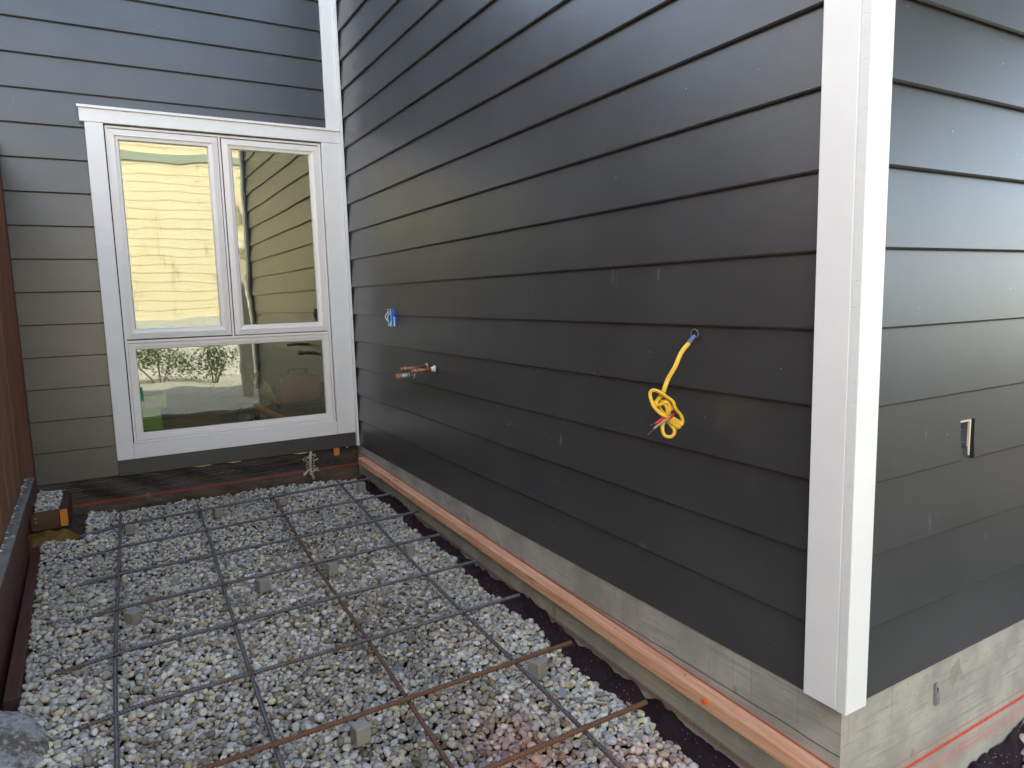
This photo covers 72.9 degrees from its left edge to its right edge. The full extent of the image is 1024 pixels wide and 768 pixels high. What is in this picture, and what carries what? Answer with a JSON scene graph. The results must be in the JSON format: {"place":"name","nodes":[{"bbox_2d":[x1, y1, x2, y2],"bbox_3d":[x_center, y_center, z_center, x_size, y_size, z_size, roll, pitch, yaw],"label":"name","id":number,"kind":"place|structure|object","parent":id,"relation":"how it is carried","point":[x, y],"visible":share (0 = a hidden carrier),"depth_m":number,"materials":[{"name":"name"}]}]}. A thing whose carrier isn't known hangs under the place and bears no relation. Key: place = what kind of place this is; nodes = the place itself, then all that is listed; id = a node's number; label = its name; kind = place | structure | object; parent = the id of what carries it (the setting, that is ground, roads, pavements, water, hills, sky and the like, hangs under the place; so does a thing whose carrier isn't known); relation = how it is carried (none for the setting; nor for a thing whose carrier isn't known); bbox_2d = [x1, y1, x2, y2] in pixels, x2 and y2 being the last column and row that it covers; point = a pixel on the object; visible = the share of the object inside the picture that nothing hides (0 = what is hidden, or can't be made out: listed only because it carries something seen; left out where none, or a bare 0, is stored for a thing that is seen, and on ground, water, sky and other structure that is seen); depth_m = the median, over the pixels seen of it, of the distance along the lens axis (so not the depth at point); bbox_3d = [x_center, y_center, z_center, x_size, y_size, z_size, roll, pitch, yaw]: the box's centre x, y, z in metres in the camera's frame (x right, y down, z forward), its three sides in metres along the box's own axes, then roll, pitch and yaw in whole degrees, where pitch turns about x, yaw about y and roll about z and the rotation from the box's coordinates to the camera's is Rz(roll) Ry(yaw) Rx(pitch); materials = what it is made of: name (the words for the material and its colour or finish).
{"place":"outdoors","nodes":[
{"label":"outdoors","id":0,"kind":"place"},
{"bbox_2d":[140,391,166,431],"bbox_3d":[-2.273,0.197,4.377,0.170,0.270,0.204,-6,8,-30],"label":"lime crate","id":1,"kind":"object","parent":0,"point":[153,404],"visible":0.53,"depth_m":4.30,"materials":[{"name":"plastic"}]},
{"bbox_2d":[239,413,254,421],"bbox_3d":[-1.774,0.258,4.647,0.100,0.117,0.102,-6,8,-30],"label":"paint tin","id":2,"kind":"object","parent":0,"point":[243,417],"visible":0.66,"depth_m":4.61,"materials":[{"name":"metal"}]},
{"bbox_2d":[1019,733,1023,767],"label":"gravel","id":3,"kind":"structure","parent":0,"point":[1021,736],"depth_m":2.07,"materials":[{"name":"grey gravel"}]},
{"label":"ground","id":4,"kind":"structure","parent":0,"visible":0},
{"bbox_2d":[0,167,37,710],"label":"wooden fence","id":5,"kind":"object","parent":4,"relation":"on","point":[18,490],"visible":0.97,"depth_m":3.31,"materials":[{"name":"brown wood"}]},
{"bbox_2d":[30,509,60,530],"bbox_3d":[-2.410,0.704,3.582,0.126,0.088,0.041,-6,8,-30],"label":"blocking","id":6,"kind":"object","parent":5,"relation":"attached to","point":[44,520],"visible":0.91,"depth_m":3.57,"materials":[{"name":"wood"}]},
{"bbox_2d":[0,711,54,767],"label":"rock","id":7,"kind":"object","parent":4,"relation":"on","point":[25,739],"visible":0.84,"depth_m":1.91,"materials":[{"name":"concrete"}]},
{"bbox_2d":[1,478,698,767],"bbox_3d":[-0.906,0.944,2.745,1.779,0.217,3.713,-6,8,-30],"label":"gravel","id":8,"kind":"structure","parent":4,"relation":"on","point":[311,585],"depth_m":2.50,"materials":[{"name":"grey gravel"}]},
{"bbox_2d":[3,547,40,711],"bbox_3d":[-1.988,0.951,2.856,0.042,0.125,1.680,-6,9,-31],"label":"edging board","id":9,"kind":"object","parent":8,"relation":"on","point":[14,691],"visible":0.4,"depth_m":2.50,"materials":[{"name":"brown wood"}]},
{"bbox_2d":[30,528,78,554],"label":"mud slope","id":10,"kind":"structure","parent":8,"relation":"on","point":[39,539],"depth_m":3.56,"materials":[{"name":"brown soil"}]},
{"bbox_2d":[113,513,121,767],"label":"rebar","id":11,"kind":"object","parent":8,"relation":"on","point":[116,718],"visible":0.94,"depth_m":2.35,"materials":[{"name":"metal"}]},
{"bbox_2d":[124,523,134,534],"bbox_3d":[-2.043,0.773,3.706,0.047,0.055,0.047,-3,8,-36],"label":"spacer block","id":12,"kind":"object","parent":8,"relation":"on","point":[129,529],"depth_m":3.69,"materials":[{"name":"grey concrete"}]},
{"bbox_2d":[124,608,141,625],"bbox_3d":[-1.497,0.921,2.740,0.047,0.055,0.047,3,9,17],"label":"spacer block","id":13,"kind":"object","parent":8,"relation":"on","point":[133,616],"depth_m":2.72,"materials":[{"name":"grey concrete"}]},
{"bbox_2d":[212,507,223,517],"bbox_3d":[-1.676,0.732,3.952,0.047,0.055,0.047,0,4,43],"label":"spacer block","id":14,"kind":"object","parent":8,"relation":"on","point":[217,512],"depth_m":3.93,"materials":[{"name":"grey concrete"}]},
{"bbox_2d":[79,477,373,537],"bbox_3d":[-1.556,0.696,4.014,1.626,0.047,0.030,-6,9,-34],"label":"rebar","id":15,"kind":"object","parent":8,"relation":"on","point":[195,511],"visible":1,"depth_m":3.94,"materials":[{"name":"metal"}]},
{"bbox_2d":[65,492,394,561],"bbox_3d":[-1.397,0.744,3.698,1.669,0.047,0.030,-6,9,-33],"label":"rebar","id":16,"kind":"object","parent":8,"relation":"on","point":[210,529],"visible":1,"depth_m":3.62,"materials":[{"name":"metal"}]},
{"bbox_2d":[196,503,285,767],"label":"rebar","id":17,"kind":"object","parent":8,"relation":"on","point":[264,713],"visible":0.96,"depth_m":2.38,"materials":[{"name":"metal"}]},
{"bbox_2d":[63,510,418,588],"bbox_3d":[-1.210,0.789,3.389,1.660,0.044,0.030,-6,9,-33],"label":"rebar","id":18,"kind":"object","parent":8,"relation":"on","point":[234,550],"visible":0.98,"depth_m":3.33,"materials":[{"name":"metal"}]},
{"bbox_2d":[46,533,439,630],"bbox_3d":[-1.057,0.842,3.049,1.654,0.044,0.030,-6,9,-33],"label":"rebar","id":19,"kind":"object","parent":8,"relation":"on","point":[119,608],"visible":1,"depth_m":2.99,"materials":[{"name":"metal"}]},
{"bbox_2d":[44,560,475,678],"bbox_3d":[-0.857,0.890,2.732,1.644,0.041,0.030,-6,9,-32],"label":"rebar","id":20,"kind":"object","parent":8,"relation":"on","point":[130,649],"visible":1,"depth_m":2.63,"materials":[{"name":"metal"}]},
{"bbox_2d":[255,576,269,592],"bbox_3d":[-1.086,0.874,3.019,0.047,0.055,0.047,5,9,42],"label":"spacer block","id":21,"kind":"object","parent":8,"relation":"on","point":[262,584],"depth_m":3.00,"materials":[{"name":"grey concrete"}]},
{"bbox_2d":[278,496,287,505],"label":"spacer block","id":22,"kind":"object","parent":8,"relation":"on","point":[282,500],"depth_m":4.14,"materials":[{"name":"grey concrete"}]},
{"bbox_2d":[55,593,519,735],"bbox_3d":[-0.644,0.940,2.414,1.589,0.044,0.030,-6,8,-31],"label":"rebar","id":23,"kind":"object","parent":8,"relation":"on","point":[217,683],"visible":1,"depth_m":2.33,"materials":[{"name":"metal"}]},
{"bbox_2d":[324,561,338,575],"bbox_3d":[-0.829,0.846,3.185,0.047,0.055,0.047,-6,6,-44],"label":"spacer block","id":24,"kind":"object","parent":8,"relation":"on","point":[331,568],"depth_m":3.17,"materials":[{"name":"grey concrete"}]},
{"bbox_2d":[350,718,371,746],"bbox_3d":[-0.445,1.024,2.039,0.047,0.055,0.047,-8,11,-38],"label":"spacer block","id":25,"kind":"object","parent":8,"relation":"on","point":[360,732],"depth_m":2.02,"materials":[{"name":"grey concrete"}]},
{"bbox_2d":[196,640,571,767],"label":"rebar","id":26,"kind":"object","parent":25,"relation":"on","point":[270,745],"visible":1,"depth_m":2.08,"materials":[{"name":"metal"}]},
{"bbox_2d":[356,481,365,491],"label":"spacer block","id":27,"kind":"object","parent":8,"relation":"on","point":[360,486],"depth_m":4.40,"materials":[{"name":"grey concrete"}]},
{"bbox_2d":[269,492,454,767],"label":"rebar","id":28,"kind":"object","parent":8,"relation":"on","point":[440,750],"visible":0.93,"depth_m":2.39,"materials":[{"name":"metal"}]},
{"bbox_2d":[403,543,415,555],"bbox_3d":[-0.504,0.810,3.398,0.047,0.055,0.047,-5,8,-36],"label":"spacer block","id":29,"kind":"object","parent":8,"relation":"on","point":[409,549],"depth_m":3.38,"materials":[{"name":"grey concrete"}]},
{"bbox_2d":[335,479,624,767],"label":"rebar","id":30,"kind":"object","parent":8,"relation":"on","point":[596,743],"visible":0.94,"depth_m":2.43,"materials":[{"name":"metal"}]},
{"bbox_2d":[529,656,546,679],"bbox_3d":[0.089,0.969,2.365,0.047,0.055,0.047,3,5,40],"label":"spacer block","id":31,"kind":"object","parent":8,"relation":"on","point":[538,668],"depth_m":2.35,"materials":[{"name":"grey concrete"}]},
{"bbox_2d":[357,475,738,767],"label":"landscape fabric","id":32,"kind":"object","parent":8,"relation":"on","point":[695,748],"visible":0.87,"depth_m":2.47,"materials":[{"name":"black fabric"}]},
{"bbox_2d":[559,687,565,697],"bbox_3d":[0.165,1.006,2.264,0.020,0.003,0.044,-13,16,0],"label":"metal clip","id":33,"kind":"object","parent":8,"relation":"on","point":[562,691],"visible":1,"depth_m":2.26,"materials":[{"name":"metal"}]},
{"bbox_2d":[482,700,647,767],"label":"rebar","id":34,"kind":"object","parent":8,"relation":"on","point":[553,741],"visible":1,"depth_m":1.96,"materials":[{"name":"metal"}]},
{"bbox_2d":[584,701,606,704],"bbox_3d":[0.264,1.010,2.194,0.073,0.015,0.006,-1,7,3],"label":"metal strip","id":35,"kind":"object","parent":8,"relation":"on","point":[596,702],"visible":1,"depth_m":2.19,"materials":[{"name":"metal"}]},
{"bbox_2d":[0,0,1023,767],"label":"house","id":36,"kind":"structure","parent":4,"relation":"on","point":[552,232],"depth_m":2.26,"materials":[{"name":"grey paint"}]},
{"bbox_2d":[33,503,63,533],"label":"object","id":37,"kind":"object","parent":36,"relation":"attached to","point":[54,529],"visible":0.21,"depth_m":3.62,"materials":[{"name":"wood"}]},
{"bbox_2d":[34,490,62,512],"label":"gravel","id":38,"kind":"structure","parent":37,"relation":"on","point":[48,497],"depth_m":3.75,"materials":[{"name":"grey gravel"}]},
{"bbox_2d":[59,492,71,526],"bbox_3d":[-2.424,0.676,3.769,0.037,0.093,0.379,-6,8,-30],"label":"beam stub","id":39,"kind":"object","parent":36,"relation":"attached to","point":[65,509],"visible":1,"depth_m":3.66,"materials":[{"name":"brown wood"}]},
{"bbox_2d":[76,103,355,460],"bbox_3d":[-1.730,-0.598,4.266,1.442,1.979,0.110,-6,8,-30],"label":"window","id":40,"kind":"structure","parent":36,"relation":"in","point":[332,327],"depth_m":4.20,"materials":[{"name":"white paint"}]},
{"bbox_2d":[204,309,252,408],"bbox_3d":[-2.634,-0.228,6.450,0.090,0.950,0.020,-23,10,-26],"label":"leaning board","id":41,"kind":"object","parent":36,"relation":"on","point":[224,350],"visible":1,"depth_m":6.42,"materials":[{"name":"brown wood"}]},
{"bbox_2d":[233,319,270,406],"bbox_3d":[-2.487,-0.242,6.534,0.090,0.950,0.020,-23,10,-26],"label":"leaning board","id":42,"kind":"object","parent":36,"relation":"on","point":[246,353],"visible":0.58,"depth_m":6.53,"materials":[{"name":"brown wood"}]},
{"bbox_2d":[275,368,322,409],"bbox_3d":[-2.019,0.028,6.550,0.380,0.366,0.230,-6,8,-30],"label":"toolbox","id":43,"kind":"object","parent":36,"relation":"on","point":[301,390],"visible":0.98,"depth_m":6.46,"materials":[{"name":"plastic"}]},
{"bbox_2d":[302,451,318,479],"bbox_3d":[-1.332,0.540,4.591,0.111,0.194,0.040,-6,8,-30],"label":"sealant patch","id":44,"kind":"object","parent":36,"relation":"attached to","point":[310,467],"visible":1,"depth_m":4.59,"materials":[{"name":"beige plastic"}]},
{"bbox_2d":[334,448,339,455],"bbox_3d":[-1.182,0.456,4.674,0.037,0.051,0.006,-6,8,-30],"label":"wood shim","id":45,"kind":"object","parent":36,"relation":"hanging from","point":[336,452],"visible":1,"depth_m":4.67,"materials":[{"name":"orange wood"}]},
{"bbox_2d":[385,309,396,325],"bbox_3d":[-0.685,-0.379,3.956,0.073,0.098,0.057,-6,8,-30],"label":"electrical box","id":46,"kind":"object","parent":36,"relation":"attached to","point":[391,319],"visible":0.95,"depth_m":3.94,"materials":[{"name":"blue plastic"}]},
{"bbox_2d":[395,373,415,379],"bbox_3d":[-0.571,-0.046,3.734,0.118,0.047,0.046,-6,8,-30],"label":"grey pipe","id":47,"kind":"object","parent":36,"relation":"attached to","point":[399,376],"visible":0.73,"depth_m":3.72,"materials":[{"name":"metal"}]},
{"bbox_2d":[399,363,428,371],"bbox_3d":[-0.499,-0.084,3.556,0.163,0.035,0.034,-6,8,-30],"label":"copper pipe","id":48,"kind":"object","parent":36,"relation":"attached to","point":[402,369],"visible":0.76,"depth_m":3.54,"materials":[{"name":"metal"}]},
{"bbox_2d":[409,365,436,373],"bbox_3d":[-0.442,-0.072,3.473,0.147,0.036,0.036,-6,8,-30],"label":"copper pipe","id":49,"kind":"object","parent":36,"relation":"attached to","point":[422,370],"visible":1,"depth_m":3.46,"materials":[{"name":"metal"}]},
{"bbox_2d":[358,457,829,767],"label":"form lumber","id":50,"kind":"object","parent":36,"relation":"attached to","point":[784,751],"visible":1,"depth_m":2.24,"materials":[{"name":"brown wood"}]},
{"bbox_2d":[647,329,698,438],"bbox_3d":[0.436,0.001,1.903,0.201,0.296,0.063,-6,8,-30],"label":"yellow cable","id":51,"kind":"object","parent":36,"relation":"hanging from","point":[674,423],"visible":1,"depth_m":1.89,"materials":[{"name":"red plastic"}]},
{"bbox_2d":[933,682,939,705],"bbox_3d":[1.122,0.819,1.830,0.013,0.061,0.011,-6,8,-30],"label":"tie clip","id":52,"kind":"object","parent":36,"relation":"attached to","point":[936,699],"visible":1,"depth_m":1.83,"materials":[{"name":"metal"}]},
{"bbox_2d":[961,418,974,457],"bbox_3d":[1.147,0.138,1.841,0.063,0.106,0.116,-6,8,-30],"label":"recessed box","id":53,"kind":"object","parent":36,"relation":"attached to","point":[967,428],"visible":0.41,"depth_m":1.81,"materials":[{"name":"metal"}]},
{"bbox_2d":[969,719,1023,767],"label":"landscape fabric","id":54,"kind":"object","parent":4,"relation":"on","point":[1006,753],"visible":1,"depth_m":2.01,"materials":[{"name":"black fabric"}]},
{"bbox_3d":[-1.865,0.366,4.794,0.750,0.130,0.520,-6,8,-30],"label":"plank stack","id":55,"kind":"object","parent":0,"visible":0},
{"bbox_2d":[162,360,278,429],"bbox_3d":[-2.164,0.096,5.067,0.751,0.460,0.701,-6,8,-30],"label":"drop cloth","id":56,"kind":"object","parent":55,"relation":"on","point":[241,384],"visible":0.89,"depth_m":5.09,"materials":[{"name":"fabric"}]}
]}

